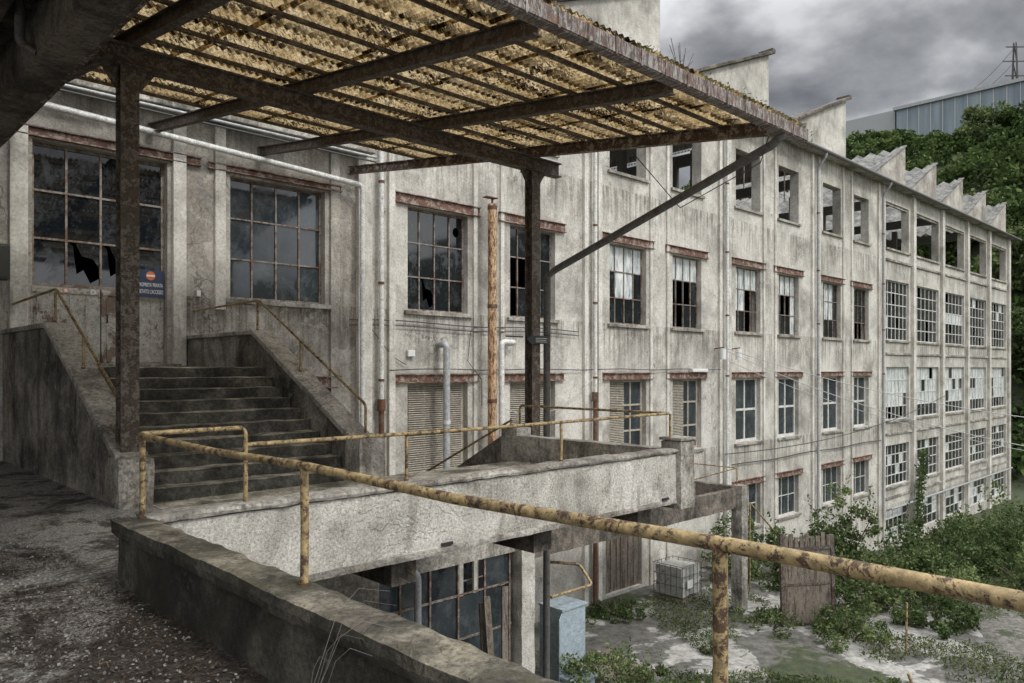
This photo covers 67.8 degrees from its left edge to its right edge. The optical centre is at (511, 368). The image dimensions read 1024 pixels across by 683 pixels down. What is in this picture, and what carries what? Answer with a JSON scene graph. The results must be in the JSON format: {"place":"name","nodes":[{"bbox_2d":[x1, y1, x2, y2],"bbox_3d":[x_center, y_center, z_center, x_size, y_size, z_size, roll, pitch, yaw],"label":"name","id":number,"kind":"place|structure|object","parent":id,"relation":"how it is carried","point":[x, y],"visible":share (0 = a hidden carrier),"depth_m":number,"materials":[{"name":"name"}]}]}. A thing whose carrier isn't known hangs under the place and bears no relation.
{"place":"outdoors","nodes":[
{"label":"outdoors","id":0,"kind":"place"},
{"bbox_2d":[0,461,273,682],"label":"yard ground","id":1,"kind":"structure","parent":0,"point":[74,523],"depth_m":5.21,"materials":[{"name":"grey concrete"}]},
{"bbox_2d":[0,522,245,682],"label":"loose pebbles","id":2,"kind":"object","parent":1,"relation":"on","point":[84,649],"visible":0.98,"depth_m":4.56,"materials":[{"name":"grey gravel"}]},
{"bbox_2d":[0,545,269,682],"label":"leaf litter","id":3,"kind":"object","parent":1,"relation":"on","point":[107,616],"visible":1,"depth_m":4.42,"materials":[{"name":"brown plant"}]},
{"bbox_2d":[0,322,385,609],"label":"entrance staircase","id":4,"kind":"structure","parent":1,"relation":"on","point":[59,414],"depth_m":10.76,"materials":[{"name":"concrete"}]},
{"bbox_2d":[12,288,115,396],"bbox_3d":[-6.449,-0.296,10.851,0.048,1.746,5.990,0,0,-44],"label":"stair handrail","id":5,"kind":"object","parent":4,"relation":"on","point":[85,341],"visible":0.94,"depth_m":10.14,"materials":[{"name":"metal"}]},
{"bbox_2d":[193,299,366,432],"bbox_3d":[-4.185,-0.150,12.927,0.048,2.099,6.150,0,0,-44],"label":"stair handrail","id":6,"kind":"object","parent":4,"relation":"on","point":[258,301],"visible":0.94,"depth_m":12.05,"materials":[{"name":"metal"}]},
{"bbox_2d":[110,517,565,682],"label":"yard parapet","id":7,"kind":"structure","parent":1,"relation":"on","point":[274,624],"depth_m":3.74,"materials":[{"name":"concrete"}]},
{"bbox_2d":[138,432,1023,682],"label":"foreground handrail","id":8,"kind":"object","parent":7,"relation":"on","point":[721,547],"visible":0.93,"depth_m":2.14,"materials":[{"name":"yellow metal"}]},
{"bbox_2d":[311,588,396,682],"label":"dry grass tuft","id":9,"kind":"object","parent":1,"relation":"on","point":[337,643],"visible":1,"depth_m":3.00,"materials":[{"name":"beige plant"}]},
{"bbox_2d":[136,427,696,586],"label":"walkway bridge","id":10,"kind":"structure","parent":1,"relation":"on","point":[386,537],"depth_m":7.89,"materials":[{"name":"concrete"}]},
{"bbox_2d":[141,405,671,501],"bbox_3d":[-0.006,0.784,8.824,7.888,0.636,2.840,0,0,-68],"label":"bridge handrail","id":11,"kind":"object","parent":10,"relation":"on","point":[246,444],"visible":0.98,"depth_m":7.46,"materials":[{"name":"metal"}]},
{"bbox_2d":[534,147,1023,682],"bbox_3d":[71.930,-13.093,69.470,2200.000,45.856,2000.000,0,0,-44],"label":"ground","id":12,"kind":"structure","parent":0,"point":[800,651],"depth_m":20.22,"materials":[{"name":"grey concrete"}]},
{"bbox_2d":[414,570,420,623],"bbox_3d":[-2.013,5.490,14.043,0.825,3.620,0.140,0,0,-44],"label":"drain pipe","id":13,"kind":"object","parent":12,"relation":"on","point":[417,601],"visible":0.24,"depth_m":14.22,"materials":[{"name":"grey metal"}]},
{"bbox_2d":[67,0,808,677],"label":"canopy","id":14,"kind":"object","parent":12,"relation":"on","point":[525,86],"visible":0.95,"depth_m":9.56,"materials":[{"name":"brown metal"}]},
{"bbox_2d":[0,0,149,147],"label":"overhead roof","id":15,"kind":"structure","parent":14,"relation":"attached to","point":[49,49],"depth_m":8.18,"materials":[{"name":"concrete"}]},
{"bbox_2d":[478,602,486,653],"bbox_3d":[-0.507,5.950,14.686,0.159,2.726,0.737,0,0,-15],"label":"wooden plank","id":16,"kind":"object","parent":12,"relation":"on","point":[482,630],"visible":0.33,"depth_m":14.85,"materials":[{"name":"brown wood"}]},
{"bbox_2d":[483,596,493,656],"bbox_3d":[-0.387,5.875,14.617,0.163,2.870,0.688,0,0,-22],"label":"wooden plank","id":17,"kind":"object","parent":12,"relation":"on","point":[488,626],"visible":0.56,"depth_m":14.77,"materials":[{"name":"brown wood"}]},
{"bbox_2d":[501,586,507,660],"bbox_3d":[-0.141,5.800,14.679,0.142,3.034,0.893,0,0,-1],"label":"wooden plank","id":18,"kind":"object","parent":12,"relation":"on","point":[504,622],"visible":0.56,"depth_m":14.86,"materials":[{"name":"brown wood"}]},
{"bbox_2d":[0,0,1021,640],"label":"factory building","id":19,"kind":"structure","parent":12,"relation":"on","point":[358,284],"depth_m":24.46,"materials":[{"name":"paint"}]},
{"bbox_2d":[0,243,8,279],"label":"meter box","id":20,"kind":"object","parent":19,"relation":"attached to","point":[4,261],"visible":1,"depth_m":12.76,"materials":[{"name":"grey metal"}]},
{"bbox_2d":[32,141,163,290],"bbox_3d":[-7.650,-2.735,14.161,2.270,2.530,0.060,0,0,-44],"label":"window","id":21,"kind":"structure","parent":19,"relation":"in","point":[74,190],"depth_m":13.95,"materials":[{"name":"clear glass"}]},
{"bbox_2d":[32,285,163,363],"bbox_3d":[-7.615,-0.782,14.125,2.250,1.365,0.159,0,0,-44],"label":"door","id":22,"kind":"structure","parent":19,"relation":"in","point":[84,306],"depth_m":14.16,"materials":[{"name":"paint"}]},
{"bbox_2d":[139,269,163,297],"bbox_3d":[-6.966,-1.640,14.684,0.500,0.520,0.027,0,0,-44],"label":"warning sign","id":23,"kind":"object","parent":19,"relation":"attached to","point":[151,283],"visible":0.98,"depth_m":14.70,"materials":[{"name":"blue metal"}]},
{"bbox_2d":[230,177,320,303],"bbox_3d":[-5.147,-2.715,16.578,2.190,2.530,0.060,0,0,-44],"label":"window","id":24,"kind":"structure","parent":19,"relation":"in","point":[275,231],"depth_m":16.55,"materials":[{"name":"grey glass"}]},
{"bbox_2d":[408,208,463,313],"bbox_3d":[-2.010,-2.735,19.607,1.950,2.570,0.060,0,0,-44],"label":"window","id":25,"kind":"structure","parent":19,"relation":"in","point":[431,258],"depth_m":19.66,"materials":[{"name":"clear glass"}]},
{"bbox_2d":[408,382,463,472],"bbox_3d":[-2.010,1.625,19.607,1.950,2.550,0.060,0,0,-44],"label":"roller shutter","id":26,"kind":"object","parent":19,"relation":"in","point":[441,383],"depth_m":19.63,"materials":[{"name":"grey metal"}]},
{"bbox_2d":[436,341,450,600],"bbox_3d":[-1.716,2.897,19.266,0.195,7.206,0.400,0,0,-44],"label":"vent pipe","id":27,"kind":"object","parent":19,"relation":"attached to","point":[445,345],"visible":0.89,"depth_m":19.12,"materials":[{"name":"grey metal"}]},
{"bbox_2d":[463,559,507,595],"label":"window","id":28,"kind":"structure","parent":19,"relation":"in","point":[467,567],"depth_m":20.46,"materials":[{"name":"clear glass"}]},
{"bbox_2d":[482,196,498,588],"bbox_3d":[-0.570,0.740,20.095,0.400,10.520,0.260,0,0,-44],"label":"flue pipe","id":29,"kind":"object","parent":19,"relation":"attached to","point":[492,314],"visible":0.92,"depth_m":20.04,"materials":[{"name":"metal"}]},
{"bbox_2d":[499,335,522,436],"bbox_3d":[-0.111,1.050,20.775,0.346,3.900,0.881,0,0,42],"label":"vent pipe","id":30,"kind":"object","parent":19,"relation":"attached to","point":[507,342],"visible":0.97,"depth_m":20.39,"materials":[{"name":"white metal"}]},
{"bbox_2d":[510,226,550,318],"bbox_3d":[0.471,-2.735,22.004,1.850,2.570,0.060,0,0,-44],"label":"window","id":31,"kind":"structure","parent":19,"relation":"in","point":[517,235],"depth_m":21.88,"materials":[{"name":"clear glass"}]},
{"bbox_2d":[510,381,550,436],"bbox_3d":[0.471,1.625,22.004,1.850,2.550,0.060,0,0,-44],"label":"window","id":32,"kind":"structure","parent":19,"relation":"in","point":[510,381],"depth_m":21.78,"materials":[{"name":"grey glass"}]},
{"bbox_2d":[606,535,637,593],"bbox_3d":[3.542,5.960,24.907,1.860,2.480,0.090,0,0,-44],"label":"wooden door","id":33,"kind":"structure","parent":19,"relation":"in","point":[621,552],"depth_m":24.91,"materials":[{"name":"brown wood"}]},
{"bbox_2d":[610,244,641,324],"bbox_3d":[3.672,-2.735,25.095,1.950,2.570,0.060,0,0,-44],"label":"window","id":34,"kind":"structure","parent":19,"relation":"in","point":[625,262],"depth_m":25.18,"materials":[{"name":"white glass"}]},
{"bbox_2d":[610,379,641,444],"bbox_3d":[3.672,1.625,25.095,1.950,2.550,0.060,0,0,-44],"label":"window","id":35,"kind":"structure","parent":19,"relation":"in","point":[632,389],"depth_m":25.40,"materials":[{"name":"grey glass"}]},
{"bbox_2d":[673,255,696,328],"bbox_3d":[6.154,-2.735,27.492,1.850,2.570,0.060,0,0,-44],"label":"window","id":36,"kind":"structure","parent":19,"relation":"in","point":[684,269],"depth_m":27.76,"materials":[{"name":"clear glass"}]},
{"bbox_2d":[673,378,696,447],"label":"window","id":37,"kind":"structure","parent":19,"relation":"in","point":[689,387],"depth_m":27.80,"materials":[{"name":"grey glass"}]},
{"bbox_2d":[736,267,756,332],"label":"window","id":38,"kind":"structure","parent":19,"relation":"in","point":[746,279],"depth_m":30.51,"materials":[{"name":"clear glass"}]},
{"bbox_2d":[736,377,756,441],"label":"window","id":39,"kind":"structure","parent":19,"relation":"in","point":[746,388],"depth_m":30.67,"materials":[{"name":"grey glass"}]},
{"bbox_2d":[747,483,756,522],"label":"window","id":40,"kind":"structure","parent":19,"relation":"in","point":[752,488],"depth_m":31.06,"materials":[{"name":"grey glass"}]},
{"bbox_2d":[779,275,794,334],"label":"window","id":41,"kind":"structure","parent":19,"relation":"in","point":[786,283],"depth_m":33.13,"materials":[{"name":"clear glass"}]},
{"bbox_2d":[779,377,794,436],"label":"window","id":42,"kind":"structure","parent":19,"relation":"in","point":[786,393],"depth_m":33.06,"materials":[{"name":"grey glass"}]},
{"bbox_2d":[779,475,794,515],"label":"window","id":43,"kind":"structure","parent":19,"relation":"in","point":[786,484],"depth_m":33.07,"materials":[{"name":"grey glass"}]},
{"bbox_2d":[823,283,836,337],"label":"window","id":44,"kind":"structure","parent":19,"relation":"in","point":[829,290],"depth_m":36.08,"materials":[{"name":"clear glass"}]},
{"bbox_2d":[823,376,836,430],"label":"window","id":45,"kind":"structure","parent":19,"relation":"in","point":[829,407],"depth_m":36.08,"materials":[{"name":"grey glass"}]},
{"bbox_2d":[823,466,836,503],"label":"window","id":46,"kind":"structure","parent":19,"relation":"in","point":[829,474],"depth_m":36.07,"materials":[{"name":"grey glass"}]},
{"bbox_2d":[854,288,864,339],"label":"window","id":47,"kind":"structure","parent":19,"relation":"in","point":[859,294],"depth_m":38.53,"materials":[{"name":"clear glass"}]},
{"bbox_2d":[854,376,864,426],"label":"window","id":48,"kind":"structure","parent":19,"relation":"in","point":[859,393],"depth_m":38.52,"materials":[{"name":"grey glass"}]},
{"bbox_2d":[854,460,864,494],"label":"window","id":49,"kind":"structure","parent":19,"relation":"in","point":[859,467],"depth_m":38.53,"materials":[{"name":"grey glass"}]},
{"bbox_2d":[727,351,1023,445],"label":"overhead cable","id":50,"kind":"object","parent":19,"relation":"attached to","point":[875,408],"visible":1,"depth_m":25.46,"materials":[{"name":"silver metal"}]},
{"bbox_2d":[729,349,1023,417],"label":"overhead cable","id":51,"kind":"object","parent":19,"relation":"attached to","point":[879,391],"visible":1,"depth_m":26.45,"materials":[{"name":"silver metal"}]},
{"bbox_2d":[886,280,906,340],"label":"window","id":52,"kind":"structure","parent":19,"relation":"in","point":[898,310],"depth_m":41.83,"materials":[{"name":"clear glass"}]},
{"bbox_2d":[886,367,906,419],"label":"window","id":53,"kind":"structure","parent":19,"relation":"in","point":[896,377],"depth_m":41.83,"materials":[{"name":"white glass"}]},
{"bbox_2d":[886,442,906,486],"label":"window","id":54,"kind":"structure","parent":19,"relation":"in","point":[896,455],"depth_m":41.83,"materials":[{"name":"grey glass"}]},
{"bbox_2d":[886,505,906,539],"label":"window","id":55,"kind":"structure","parent":19,"relation":"in","point":[900,512],"depth_m":41.74,"materials":[{"name":"white glass"}]},
{"bbox_2d":[913,448,929,530],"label":"climbing ivy","id":56,"kind":"object","parent":19,"relation":"attached to","point":[922,454],"visible":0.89,"depth_m":42.72,"materials":[{"name":"green plant"}]},
{"bbox_2d":[917,287,936,342],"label":"window","id":57,"kind":"structure","parent":19,"relation":"in","point":[927,302],"depth_m":45.29,"materials":[{"name":"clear glass"}]},
{"bbox_2d":[917,367,936,415],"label":"window","id":58,"kind":"structure","parent":19,"relation":"in","point":[926,387],"depth_m":45.18,"materials":[{"name":"white glass"}]},
{"bbox_2d":[917,437,936,477],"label":"window","id":59,"kind":"structure","parent":19,"relation":"in","point":[930,443],"depth_m":45.58,"materials":[{"name":"grey glass"}]},
{"bbox_2d":[919,495,936,524],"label":"window","id":60,"kind":"structure","parent":19,"relation":"in","point":[931,511],"depth_m":45.67,"materials":[{"name":"white glass"}]},
{"bbox_2d":[945,293,961,344],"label":"window","id":61,"kind":"structure","parent":19,"relation":"in","point":[953,309],"depth_m":48.70,"materials":[{"name":"grey glass"}]},
{"bbox_2d":[945,367,961,412],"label":"window","id":62,"kind":"structure","parent":19,"relation":"in","point":[953,395],"depth_m":48.69,"materials":[{"name":"white glass"}]},
{"bbox_2d":[945,432,961,469],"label":"window","id":63,"kind":"structure","parent":19,"relation":"in","point":[953,445],"depth_m":48.69,"materials":[{"name":"grey glass"}]},
{"bbox_2d":[945,486,961,515],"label":"window","id":64,"kind":"structure","parent":19,"relation":"in","point":[953,498],"depth_m":48.70,"materials":[{"name":"white glass"}]},
{"bbox_2d":[970,298,983,345],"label":"window","id":65,"kind":"structure","parent":19,"relation":"in","point":[976,321],"depth_m":52.15,"materials":[{"name":"grey glass"}]},
{"bbox_2d":[970,367,983,408],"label":"window","id":66,"kind":"structure","parent":19,"relation":"in","point":[976,373],"depth_m":52.15,"materials":[{"name":"white glass"}]},
{"bbox_2d":[970,428,983,462],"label":"window","id":67,"kind":"structure","parent":19,"relation":"in","point":[976,448],"depth_m":52.15,"materials":[{"name":"white glass"}]},
{"bbox_2d":[970,478,983,505],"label":"window","id":68,"kind":"structure","parent":19,"relation":"in","point":[975,494],"depth_m":52.15,"materials":[{"name":"white glass"}]},
{"bbox_2d":[992,303,1003,347],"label":"window","id":69,"kind":"structure","parent":19,"relation":"in","point":[997,316],"depth_m":55.88,"materials":[{"name":"grey glass"}]},
{"bbox_2d":[992,367,1003,406],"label":"window","id":70,"kind":"structure","parent":19,"relation":"in","point":[997,372],"depth_m":55.75,"materials":[{"name":"white glass"}]},
{"bbox_2d":[992,424,1003,455],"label":"window","id":71,"kind":"structure","parent":19,"relation":"in","point":[997,431],"depth_m":55.76,"materials":[{"name":"white glass"}]},
{"bbox_2d":[538,595,587,680],"bbox_3d":[1.135,6.340,17.370,1.284,1.880,1.026,0,0,-44],"label":"steel cabinet","id":72,"kind":"object","parent":12,"relation":"on","point":[567,623],"visible":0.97,"depth_m":17.30,"materials":[{"name":"metal"}]},
{"bbox_2d":[416,481,747,672],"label":"platform","id":73,"kind":"structure","parent":12,"relation":"on","point":[712,498],"depth_m":17.49,"materials":[{"name":"concrete"}]},
{"bbox_2d":[379,553,511,661],"bbox_3d":[-1.860,5.520,14.723,5.120,3.560,0.046,0,0,-44],"label":"glazed screen","id":74,"kind":"object","parent":73,"relation":"attached to","point":[457,618],"visible":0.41,"depth_m":15.44,"materials":[{"name":"grey glass"}]},
{"bbox_2d":[456,436,500,467],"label":"descending staircase","id":75,"kind":"structure","parent":73,"relation":"on","point":[490,453],"depth_m":13.43,"materials":[{"name":"concrete"}]},
{"bbox_2d":[426,419,511,470],"bbox_3d":[-0.906,1.679,13.893,0.048,1.641,2.595,0,0,-44],"label":"descending handrail","id":76,"kind":"object","parent":75,"relation":"attached to","point":[471,444],"visible":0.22,"depth_m":13.74,"materials":[{"name":"metal"}]},
{"bbox_2d":[550,561,591,598],"bbox_3d":[1.341,4.799,17.433,1.050,0.468,1.545,0,0,-1],"label":"handrail","id":77,"kind":"object","parent":73,"relation":"attached to","point":[574,589],"visible":0.94,"depth_m":17.66,"materials":[{"name":"yellow metal"}]},
{"bbox_2d":[585,647,640,682],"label":"clump","id":78,"kind":"object","parent":12,"relation":"on","point":[607,651],"visible":0.25,"depth_m":18.45,"materials":[{"name":"green plant"}]},
{"bbox_2d":[588,599,646,623],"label":"weed clump","id":79,"kind":"object","parent":12,"relation":"on","point":[624,613],"visible":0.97,"depth_m":22.32,"materials":[{"name":"green plant"}]},
{"bbox_2d":[556,637,679,682],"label":"weed clump","id":80,"kind":"object","parent":12,"relation":"on","point":[663,670],"visible":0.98,"depth_m":16.66,"materials":[{"name":"green plant"}]},
{"bbox_2d":[653,555,701,604],"bbox_3d":[5.284,6.721,24.294,1.105,1.158,1.122,0,0,-44],"label":"liquid container","id":81,"kind":"object","parent":12,"relation":"on","point":[677,580],"visible":1,"depth_m":23.98,"materials":[{"name":"plastic"}]},
{"bbox_2d":[699,503,795,590],"bbox_3d":[8.309,6.030,26.525,3.605,3.009,2.959,0,0,19],"label":"shrub","id":82,"kind":"object","parent":12,"relation":"on","point":[756,570],"visible":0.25,"depth_m":26.51,"materials":[{"name":"green plant"}]},
{"bbox_2d":[733,605,803,638],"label":"weed clump","id":83,"kind":"object","parent":12,"relation":"on","point":[767,615],"visible":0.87,"depth_m":21.41,"materials":[{"name":"green plant"}]},
{"bbox_2d":[585,552,1023,682],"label":"grass and weeds","id":84,"kind":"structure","parent":12,"relation":"on","point":[924,646],"depth_m":19.77,"materials":[{"name":"green plant"}]},
{"bbox_2d":[778,532,835,626],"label":"old gate panel","id":85,"kind":"structure","parent":12,"relation":"on","point":[804,592],"depth_m":21.66,"materials":[{"name":"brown wood"}]},
{"bbox_2d":[777,529,866,588],"bbox_3d":[10.574,6.441,26.002,2.892,1.998,2.757,0,0,-18],"label":"shrub","id":86,"kind":"object","parent":12,"relation":"on","point":[812,532],"visible":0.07,"depth_m":25.91,"materials":[{"name":"green plant"}]},
{"bbox_2d":[800,473,893,562],"bbox_3d":[11.806,5.552,26.853,2.698,3.800,2.798,0,0,-44],"label":"shrub","id":87,"kind":"object","parent":12,"relation":"on","point":[856,511],"visible":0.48,"depth_m":26.92,"materials":[{"name":"green plant"}]},
{"bbox_2d":[681,122,1023,485],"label":"hillside woodland","id":88,"kind":"object","parent":12,"relation":"on","point":[1001,143],"visible":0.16,"depth_m":97.22,"materials":[{"name":"green plant"}]},
{"bbox_2d":[811,603,895,653],"bbox_3d":[8.994,6.939,20.528,1.980,1.077,2.198,0,0,2],"label":"weed clump","id":89,"kind":"object","parent":12,"relation":"on","point":[835,622],"visible":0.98,"depth_m":20.36,"materials":[{"name":"green plant"}]},
{"bbox_2d":[846,142,879,159],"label":"hillside tree","id":90,"kind":"object","parent":12,"relation":"on","point":[850,152],"visible":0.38,"depth_m":110.63,"materials":[{"name":"green plant"}]},
{"bbox_2d":[832,537,920,626],"bbox_3d":[10.457,6.222,22.295,2.956,2.513,2.695,0,0,-44],"label":"shrub","id":91,"kind":"object","parent":12,"relation":"on","point":[864,602],"visible":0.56,"depth_m":21.86,"materials":[{"name":"green plant"}]},
{"bbox_2d":[820,501,953,601],"bbox_3d":[12.088,5.904,24.846,4.042,3.072,3.710,0,0,28],"label":"shrub","id":92,"kind":"object","parent":12,"relation":"on","point":[917,564],"visible":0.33,"depth_m":24.74,"materials":[{"name":"green plant"}]},
{"bbox_2d":[856,534,991,620],"bbox_3d":[12.592,6.363,23.437,3.699,2.228,3.462,0,0,20],"label":"shrub","id":93,"kind":"object","parent":12,"relation":"on","point":[929,552],"visible":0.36,"depth_m":23.36,"materials":[{"name":"green plant"}]},
{"bbox_2d":[846,77,1023,137],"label":"hilltop building","id":94,"kind":"structure","parent":12,"relation":"on","point":[944,113],"depth_m":138.28,"materials":[{"name":"silver metal"}]},
{"bbox_2d":[890,595,982,639],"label":"shrub","id":95,"kind":"object","parent":12,"relation":"on","point":[971,619],"visible":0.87,"depth_m":21.15,"materials":[{"name":"green plant"}]},
{"bbox_2d":[899,501,1019,573],"bbox_3d":[19.111,7.382,32.879,4.672,2.913,4.656,0,0,-44],"label":"shrub","id":96,"kind":"object","parent":12,"relation":"on","point":[959,529],"visible":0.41,"depth_m":32.85,"materials":[{"name":"green plant"}]},
{"bbox_2d":[940,534,1011,582],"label":"shrub","id":97,"kind":"object","parent":12,"relation":"on","point":[974,547],"visible":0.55,"depth_m":28.57,"materials":[{"name":"green plant"}]},
{"bbox_2d":[951,100,1010,140],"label":"hillside tree","id":98,"kind":"object","parent":12,"relation":"on","point":[974,117],"visible":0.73,"depth_m":108.39,"materials":[{"name":"green plant"}]},
{"bbox_2d":[940,482,1023,572],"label":"shrub","id":99,"kind":"object","parent":12,"relation":"on","point":[985,520],"visible":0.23,"depth_m":35.26,"materials":[{"name":"green plant"}]},
{"bbox_2d":[963,188,1023,250],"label":"hillside tree","id":100,"kind":"object","parent":12,"relation":"on","point":[989,201],"visible":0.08,"depth_m":87.49,"materials":[{"name":"green plant"}]},
{"bbox_2d":[971,223,1023,290],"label":"hillside tree","id":101,"kind":"object","parent":12,"relation":"on","point":[1018,233],"visible":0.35,"depth_m":79.63,"materials":[{"name":"green plant"}]},
{"bbox_2d":[974,479,1023,578],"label":"shrub","id":102,"kind":"object","parent":12,"relation":"on","point":[1013,536],"visible":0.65,"depth_m":31.18,"materials":[{"name":"green plant"}]},
{"bbox_2d":[978,542,1023,590],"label":"shrub","id":103,"kind":"object","parent":12,"relation":"on","point":[996,569],"visible":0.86,"depth_m":27.22,"materials":[{"name":"green plant"}]},
{"bbox_2d":[991,100,1023,131],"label":"hillside tree","id":104,"kind":"object","parent":12,"relation":"on","point":[1014,119],"visible":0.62,"depth_m":105.86,"materials":[{"name":"green plant"}]},
{"bbox_2d":[993,199,1023,250],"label":"hillside tree","id":105,"kind":"object","parent":12,"relation":"on","point":[1011,220],"visible":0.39,"depth_m":82.30,"materials":[{"name":"green plant"}]},
{"bbox_2d":[1002,42,1023,79],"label":"lattice pylon","id":106,"kind":"object","parent":12,"relation":"on","point":[1014,46],"visible":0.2,"depth_m":184.89,"materials":[{"name":"grey metal"}]},
{"bbox_2d":[1011,304,1023,376],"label":"hillside tree","id":107,"kind":"object","parent":12,"relation":"on","point":[1017,331],"visible":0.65,"depth_m":71.69,"materials":[{"name":"green plant"}]},
{"bbox_2d":[612,0,1023,189],"label":"sky","id":108,"kind":"structure","parent":0,"point":[885,55],"materials":[{"name":"grey"}]},
{"bbox_2d":[940,572,1023,682],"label":"path","id":109,"kind":"structure","parent":0,"point":[1003,632],"depth_m":20.73,"materials":[{"name":"grey concrete"}]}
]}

